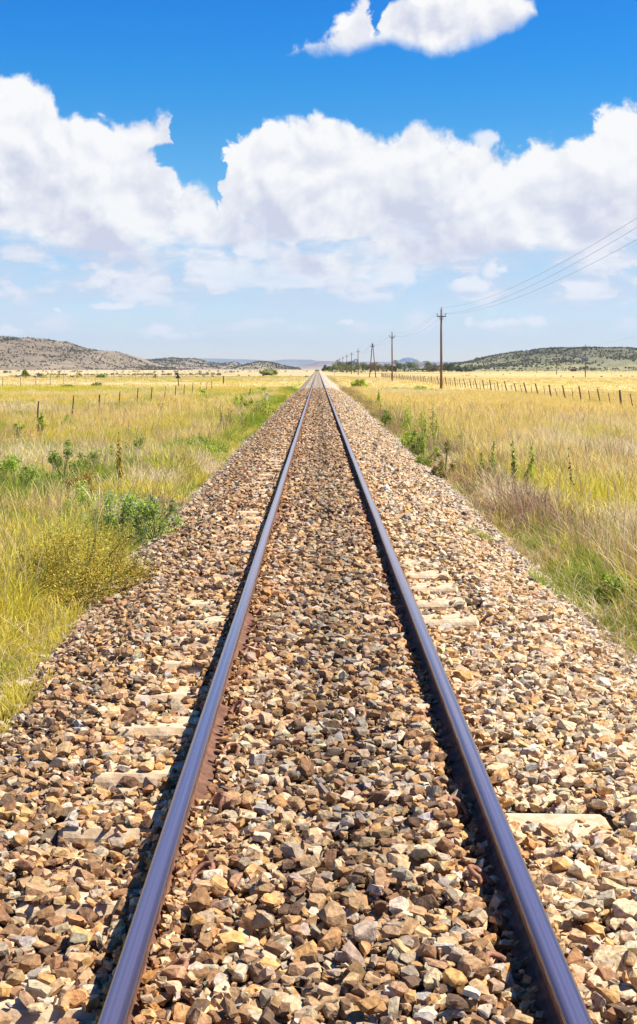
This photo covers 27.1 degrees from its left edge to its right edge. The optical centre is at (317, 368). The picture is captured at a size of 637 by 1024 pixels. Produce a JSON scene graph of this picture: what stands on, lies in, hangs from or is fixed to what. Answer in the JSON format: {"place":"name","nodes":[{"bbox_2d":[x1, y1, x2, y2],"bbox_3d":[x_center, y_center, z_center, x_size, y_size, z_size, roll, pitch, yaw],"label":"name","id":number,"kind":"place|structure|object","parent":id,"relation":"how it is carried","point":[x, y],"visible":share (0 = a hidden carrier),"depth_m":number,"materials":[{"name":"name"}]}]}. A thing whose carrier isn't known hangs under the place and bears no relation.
{"place":"outdoors","nodes":[
{"label":"outdoors","id":0,"kind":"place"},
{"bbox_2d":[0,337,183,369],"bbox_3d":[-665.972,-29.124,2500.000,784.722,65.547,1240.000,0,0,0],"label":"rocky hill","id":1,"kind":"structure","parent":0,"point":[68,364],"depth_m":2119.08,"materials":[{"name":"grey stone"}]},
{"bbox_2d":[137,358,237,369],"bbox_3d":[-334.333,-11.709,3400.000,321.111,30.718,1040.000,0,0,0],"label":"rocky hill","id":2,"kind":"structure","parent":0,"point":[197,367],"depth_m":3011.80,"materials":[{"name":"grey stone"}]},
{"bbox_2d":[226,362,297,369],"bbox_3d":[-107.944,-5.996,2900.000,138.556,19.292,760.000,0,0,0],"label":"rocky hill","id":3,"kind":"structure","parent":0,"point":[254,366],"depth_m":2589.74,"materials":[{"name":"grey stone"}]},
{"bbox_2d":[146,358,457,366],"bbox_3d":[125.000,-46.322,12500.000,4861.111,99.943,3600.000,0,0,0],"label":"distant plateau","id":4,"kind":"structure","parent":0,"point":[294,363],"depth_m":11743.36,"materials":[{"name":"grey stone"}]},
{"bbox_2d":[0,369,636,739],"bbox_3d":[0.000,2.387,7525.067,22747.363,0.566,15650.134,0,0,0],"label":"ground","id":5,"kind":"structure","parent":0,"point":[493,374],"depth_m":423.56,"materials":[{"name":"yellow plant"}]},
{"bbox_2d":[13,422,26,437],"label":"shrub","id":6,"kind":"object","parent":5,"relation":"on","point":[21,427],"visible":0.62,"depth_m":41.09,"materials":[{"name":"green plant"}]},
{"bbox_2d":[0,452,48,489],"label":"shrub","id":7,"kind":"object","parent":5,"relation":"on","point":[11,463],"visible":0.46,"depth_m":21.27,"materials":[{"name":"green plant"}]},
{"bbox_2d":[21,370,28,376],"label":"shrub","id":8,"kind":"object","parent":5,"relation":"on","point":[25,372],"visible":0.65,"depth_m":351.42,"materials":[{"name":"green plant"}]},
{"bbox_2d":[36,413,46,434],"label":"shrub","id":9,"kind":"object","parent":5,"relation":"on","point":[41,419],"visible":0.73,"depth_m":42.00,"materials":[{"name":"green plant"}]},
{"bbox_2d":[46,438,84,479],"bbox_3d":[-4.396,1.701,23.053,0.699,0.996,0.715,0,0,-3],"label":"shrub","id":10,"kind":"object","parent":5,"relation":"on","point":[55,461],"visible":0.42,"depth_m":23.02,"materials":[{"name":"green plant"}]},
{"bbox_2d":[61,414,76,424],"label":"shrub","id":11,"kind":"object","parent":5,"relation":"on","point":[65,417],"visible":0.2,"depth_m":45.41,"materials":[{"name":"green plant"}]},
{"bbox_2d":[60,479,101,515],"bbox_3d":[-3.155,1.874,17.906,0.666,0.787,0.635,0,0,9],"label":"flowering shrub","id":12,"kind":"object","parent":5,"relation":"on","point":[81,490],"visible":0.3,"depth_m":17.82,"materials":[{"name":"green plant"}]},
{"bbox_2d":[60,467,104,496],"bbox_3d":[-3.618,1.884,20.374,0.689,0.803,0.885,0,0,12],"label":"shrub","id":13,"kind":"object","parent":5,"relation":"on","point":[89,475],"visible":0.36,"depth_m":20.28,"materials":[{"name":"green plant"}]},
{"bbox_2d":[1,502,165,613],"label":"shrub","id":14,"kind":"object","parent":5,"relation":"on","point":[134,572],"visible":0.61,"depth_m":11.80,"materials":[{"name":"yellow plant"}]},
{"bbox_2d":[73,449,106,473],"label":"shrub","id":15,"kind":"object","parent":5,"relation":"on","point":[86,460],"visible":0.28,"depth_m":24.82,"materials":[{"name":"green plant"}]},
{"bbox_2d":[96,373,106,377],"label":"shrub","id":16,"kind":"object","parent":5,"relation":"on","point":[102,376],"visible":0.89,"depth_m":309.00,"materials":[{"name":"green plant"}]},
{"bbox_2d":[2,382,211,425],"bbox_3d":[-9.952,1.662,82.634,0.169,1.204,84.118,0,0,0],"label":"wire fence","id":17,"kind":"object","parent":5,"relation":"on","point":[98,404],"visible":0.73,"depth_m":62.52,"materials":[{"name":"brown wood"}]},
{"bbox_2d":[99,444,115,460],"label":"shrub","id":18,"kind":"object","parent":5,"relation":"on","point":[111,449],"visible":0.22,"depth_m":27.63,"materials":[{"name":"green plant"}]},
{"bbox_2d":[76,485,141,538],"bbox_3d":[-2.590,1.872,16.536,0.849,0.864,0.807,0,0,-35],"label":"flowering shrub","id":19,"kind":"object","parent":5,"relation":"on","point":[110,516],"visible":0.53,"depth_m":16.51,"materials":[{"name":"green plant"}]},
{"bbox_2d":[0,371,233,385],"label":"wire fence","id":20,"kind":"object","parent":5,"relation":"on","point":[114,377],"visible":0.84,"depth_m":215.76,"materials":[{"name":"wood"}]},
{"bbox_2d":[116,432,124,484],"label":"flower stalk","id":21,"kind":"object","parent":5,"relation":"on","point":[119,466],"visible":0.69,"depth_m":22.45,"materials":[{"name":"brown plant"}]},
{"bbox_2d":[121,434,145,452],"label":"shrub","id":22,"kind":"object","parent":5,"relation":"on","point":[135,443],"visible":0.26,"depth_m":30.82,"materials":[{"name":"green plant"}]},
{"bbox_2d":[128,493,184,543],"bbox_3d":[-1.954,1.867,16.124,0.759,0.830,0.810,0,0,31],"label":"flowering shrub","id":23,"kind":"object","parent":5,"relation":"on","point":[150,512],"visible":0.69,"depth_m":16.02,"materials":[{"name":"green plant"}]},
{"bbox_2d":[166,428,230,455],"bbox_3d":[-2.986,1.926,32.793,1.725,0.890,1.448,0,0,40],"label":"shrub","id":24,"kind":"object","parent":5,"relation":"on","point":[216,447],"visible":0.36,"depth_m":32.78,"materials":[{"name":"green plant"}]},
{"bbox_2d":[199,389,206,395],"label":"shrub","id":25,"kind":"object","parent":5,"relation":"on","point":[202,391],"visible":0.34,"depth_m":94.35,"materials":[{"name":"green plant"}]},
{"bbox_2d":[219,408,248,430],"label":"tall weed","id":26,"kind":"object","parent":5,"relation":"on","point":[236,420],"visible":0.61,"depth_m":44.09,"materials":[{"name":"green plant"}]},
{"bbox_2d":[232,393,247,407],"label":"shrub","id":27,"kind":"object","parent":5,"relation":"on","point":[234,398],"visible":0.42,"depth_m":64.46,"materials":[{"name":"green plant"}]},
{"bbox_2d":[237,396,277,416],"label":"shrub","id":28,"kind":"object","parent":5,"relation":"on","point":[269,409],"visible":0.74,"depth_m":58.48,"materials":[{"name":"green plant"}]},
{"bbox_2d":[259,368,277,374],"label":"shrub","id":29,"kind":"object","parent":5,"relation":"on","point":[268,371],"visible":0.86,"depth_m":428.49,"materials":[{"name":"green plant"}]},
{"bbox_2d":[0,371,636,1023],"bbox_3d":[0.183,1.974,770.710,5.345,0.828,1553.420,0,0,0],"label":"ballast","id":30,"kind":"structure","parent":5,"relation":"on","point":[338,843],"depth_m":5.60,"materials":[{"name":"gravel"}]},
{"bbox_2d":[0,372,636,1023],"bbox_3d":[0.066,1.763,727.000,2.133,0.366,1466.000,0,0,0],"label":"railway track","id":31,"kind":"structure","parent":30,"relation":"on","point":[558,994],"depth_m":5.07,"materials":[{"name":"metal"}]},
{"bbox_2d":[401,430,419,450],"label":"shrub","id":32,"kind":"object","parent":30,"relation":"on","point":[410,437],"visible":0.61,"depth_m":34.54,"materials":[{"name":"green plant"}]},
{"bbox_2d":[0,335,636,377],"bbox_3d":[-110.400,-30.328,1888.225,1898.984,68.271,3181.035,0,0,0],"label":"scrub","id":33,"kind":"object","parent":5,"relation":"on","point":[475,360],"visible":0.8,"depth_m":1908.36,"materials":[{"name":"green plant"}]},
{"bbox_2d":[321,365,330,370],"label":"thorn tree","id":34,"kind":"object","parent":5,"relation":"on","point":[326,367],"visible":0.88,"depth_m":933.18,"materials":[{"name":"green plant"}]},
{"bbox_2d":[330,363,344,370],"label":"thorn tree","id":35,"kind":"object","parent":5,"relation":"on","point":[337,367],"visible":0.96,"depth_m":917.37,"materials":[{"name":"green plant"}]},
{"bbox_2d":[340,363,353,370],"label":"thorn tree","id":36,"kind":"object","parent":5,"relation":"on","point":[345,365],"visible":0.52,"depth_m":940.38,"materials":[{"name":"green plant"}]},
{"bbox_2d":[346,364,360,371],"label":"thorn tree","id":37,"kind":"object","parent":5,"relation":"on","point":[354,368],"visible":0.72,"depth_m":918.07,"materials":[{"name":"green plant"}]},
{"bbox_2d":[350,379,366,386],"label":"shrub","id":38,"kind":"object","parent":5,"relation":"on","point":[357,382],"visible":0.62,"depth_m":151.67,"materials":[{"name":"green plant"}]},
{"bbox_2d":[357,362,368,370],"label":"thorn tree","id":39,"kind":"object","parent":5,"relation":"on","point":[362,364],"visible":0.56,"depth_m":956.17,"materials":[{"name":"green plant"}]},
{"bbox_2d":[363,363,376,370],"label":"thorn tree","id":40,"kind":"object","parent":5,"relation":"on","point":[368,367],"visible":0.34,"depth_m":932.98,"materials":[{"name":"green plant"}]},
{"bbox_2d":[369,343,375,377],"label":"split leg pole","id":41,"kind":"object","parent":5,"relation":"on","point":[374,360],"visible":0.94,"depth_m":361.89,"materials":[{"name":"wood"}]},
{"bbox_2d":[369,362,386,371],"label":"thorn tree","id":42,"kind":"object","parent":5,"relation":"on","point":[380,367],"visible":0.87,"depth_m":909.75,"materials":[{"name":"green plant"}]},
{"bbox_2d":[377,389,380,402],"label":"tall weed","id":43,"kind":"object","parent":5,"relation":"on","point":[379,397],"visible":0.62,"depth_m":78.92,"materials":[{"name":"green plant"}]},
{"bbox_2d":[379,409,393,425],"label":"shrub","id":44,"kind":"object","parent":5,"relation":"on","point":[386,417],"visible":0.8,"depth_m":48.33,"materials":[{"name":"green plant"}]},
{"bbox_2d":[383,363,389,370],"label":"thorn tree","id":45,"kind":"object","parent":5,"relation":"on","point":[387,366],"visible":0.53,"depth_m":944.50,"materials":[{"name":"green plant"}]},
{"bbox_2d":[389,333,394,380],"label":"power pole","id":46,"kind":"object","parent":5,"relation":"on","point":[392,357],"visible":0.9,"depth_m":266.90,"materials":[{"name":"wood"}]},
{"bbox_2d":[366,218,636,349],"bbox_3d":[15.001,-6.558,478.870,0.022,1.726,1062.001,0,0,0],"label":"power wire","id":47,"kind":"object","parent":46,"relation":"attached to","point":[516,285],"visible":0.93,"depth_m":89.96,"materials":[{"name":"metal"}]},
{"bbox_2d":[389,360,401,370],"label":"thorn tree","id":48,"kind":"object","parent":5,"relation":"on","point":[397,364],"visible":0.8,"depth_m":923.00,"materials":[{"name":"green plant"}]},
{"bbox_2d":[399,361,413,371],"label":"thorn tree","id":49,"kind":"object","parent":5,"relation":"on","point":[409,365],"visible":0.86,"depth_m":958.11,"materials":[{"name":"green plant"}]},
{"bbox_2d":[398,396,428,432],"bbox_3d":[3.091,1.616,43.006,1.156,1.461,1.112,0,0,0],"label":"tall weed","id":50,"kind":"object","parent":5,"relation":"on","point":[408,420],"visible":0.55,"depth_m":42.92,"materials":[{"name":"green plant"}]},
{"bbox_2d":[411,359,423,370],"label":"thorn tree","id":51,"kind":"object","parent":5,"relation":"on","point":[414,364],"visible":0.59,"depth_m":1025.95,"materials":[{"name":"green plant"}]},
{"bbox_2d":[412,383,433,391],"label":"shrub","id":52,"kind":"object","parent":5,"relation":"on","point":[417,387],"visible":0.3,"depth_m":133.26,"materials":[{"name":"green plant"}]},
{"bbox_2d":[408,431,440,466],"bbox_3d":[2.285,1.773,28.475,0.690,0.920,0.669,0,0,25],"label":"shrub","id":53,"kind":"object","parent":5,"relation":"on","point":[420,459],"visible":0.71,"depth_m":28.42,"materials":[{"name":"green plant"}]},
{"bbox_2d":[423,360,431,371],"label":"thorn tree","id":54,"kind":"object","parent":5,"relation":"on","point":[427,363],"visible":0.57,"depth_m":1004.22,"materials":[{"name":"green plant"}]},
{"bbox_2d":[419,405,440,446],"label":"tall weed","id":55,"kind":"object","parent":5,"relation":"on","point":[424,429],"visible":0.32,"depth_m":34.54,"materials":[{"name":"green plant"}]},
{"bbox_2d":[425,363,438,371],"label":"thorn tree","id":56,"kind":"object","parent":5,"relation":"on","point":[433,367],"visible":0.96,"depth_m":952.34,"materials":[{"name":"green plant"}]},
{"bbox_2d":[437,308,445,388],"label":"power pole","id":57,"kind":"object","parent":5,"relation":"on","point":[440,316],"visible":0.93,"depth_m":160.88,"materials":[{"name":"wood"}]},
{"bbox_2d":[339,227,636,359],"bbox_3d":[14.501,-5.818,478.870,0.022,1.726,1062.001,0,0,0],"label":"power wire","id":58,"kind":"object","parent":57,"relation":"attached to","point":[529,286],"visible":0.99,"depth_m":79.38,"materials":[{"name":"metal"}]},
{"bbox_2d":[430,440,457,478],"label":"shrub","id":59,"kind":"object","parent":5,"relation":"on","point":[441,466],"visible":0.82,"depth_m":25.73,"materials":[{"name":"green plant"}]},
{"bbox_2d":[442,362,454,370],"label":"thorn tree","id":60,"kind":"object","parent":5,"relation":"on","point":[445,366],"visible":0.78,"depth_m":928.54,"materials":[{"name":"green plant"}]},
{"bbox_2d":[449,365,463,371],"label":"thorn tree","id":61,"kind":"object","parent":5,"relation":"on","point":[458,368],"visible":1,"depth_m":904.32,"materials":[{"name":"green plant"}]},
{"bbox_2d":[457,428,474,448],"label":"tall weed","id":62,"kind":"object","parent":5,"relation":"on","point":[464,440],"visible":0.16,"depth_m":31.74,"materials":[{"name":"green plant"}]},
{"bbox_2d":[463,365,476,371],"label":"thorn tree","id":63,"kind":"object","parent":5,"relation":"on","point":[465,368],"visible":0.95,"depth_m":941.78,"materials":[{"name":"green plant"}]},
{"bbox_2d":[479,441,496,479],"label":"tall weed","id":64,"kind":"object","parent":5,"relation":"on","point":[492,454],"visible":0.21,"depth_m":23.46,"materials":[{"name":"green plant"}]},
{"bbox_2d":[381,373,636,405],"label":"wire fence","id":65,"kind":"object","parent":5,"relation":"on","point":[549,390],"visible":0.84,"depth_m":141.60,"materials":[{"name":"brown wood"}]},
{"bbox_2d":[510,440,518,492],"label":"tall weed","id":66,"kind":"object","parent":5,"relation":"on","point":[514,462],"visible":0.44,"depth_m":21.97,"materials":[{"name":"green plant"}]},
{"bbox_2d":[523,443,537,493],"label":"tall weed","id":67,"kind":"object","parent":5,"relation":"on","point":[532,462],"visible":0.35,"depth_m":21.93,"materials":[{"name":"green plant"}]},
{"bbox_2d":[567,448,573,496],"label":"tall weed","id":68,"kind":"object","parent":5,"relation":"on","point":[570,470],"visible":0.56,"depth_m":20.35,"materials":[{"name":"green plant"}]},
{"bbox_2d":[585,344,585,376],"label":"power pole","id":69,"kind":"object","parent":5,"relation":"on","point":[585,360],"visible":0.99,"depth_m":410.87,"materials":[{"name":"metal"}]},
{"bbox_2d":[591,571,636,612],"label":"shrub","id":70,"kind":"object","parent":5,"relation":"on","point":[607,580],"visible":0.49,"depth_m":11.66,"materials":[{"name":"green plant"}]},
{"bbox_2d":[0,0,636,361],"label":"sky","id":71,"kind":"structure","parent":0,"point":[265,180],"materials":[{"name":"blue"}]},
{"bbox_2d":[297,361,445,368],"bbox_3d":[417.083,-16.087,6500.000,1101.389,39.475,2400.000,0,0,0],"label":"distant ridge","id":72,"kind":"structure","parent":0,"point":[318,365],"depth_m":5816.32,"materials":[{"name":"grey stone"}]},
{"bbox_2d":[398,357,417,361],"bbox_3d":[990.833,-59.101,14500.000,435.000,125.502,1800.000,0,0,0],"label":"distant peak","id":73,"kind":"structure","parent":0,"point":[407,359],"depth_m":14138.67,"materials":[{"name":"blue stone"}]},
{"bbox_2d":[382,240,635,344],"bbox_3d":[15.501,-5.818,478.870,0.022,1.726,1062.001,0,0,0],"label":"power wire","id":74,"kind":"object","parent":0,"point":[532,291],"visible":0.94,"depth_m":93.41,"materials":[{"name":"metal"}]},
{"bbox_2d":[406,348,636,370],"bbox_3d":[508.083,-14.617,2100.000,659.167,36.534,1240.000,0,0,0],"label":"rocky hill","id":75,"kind":"structure","parent":0,"point":[620,364],"depth_m":1619.83,"materials":[{"name":"grey stone"}]}
]}

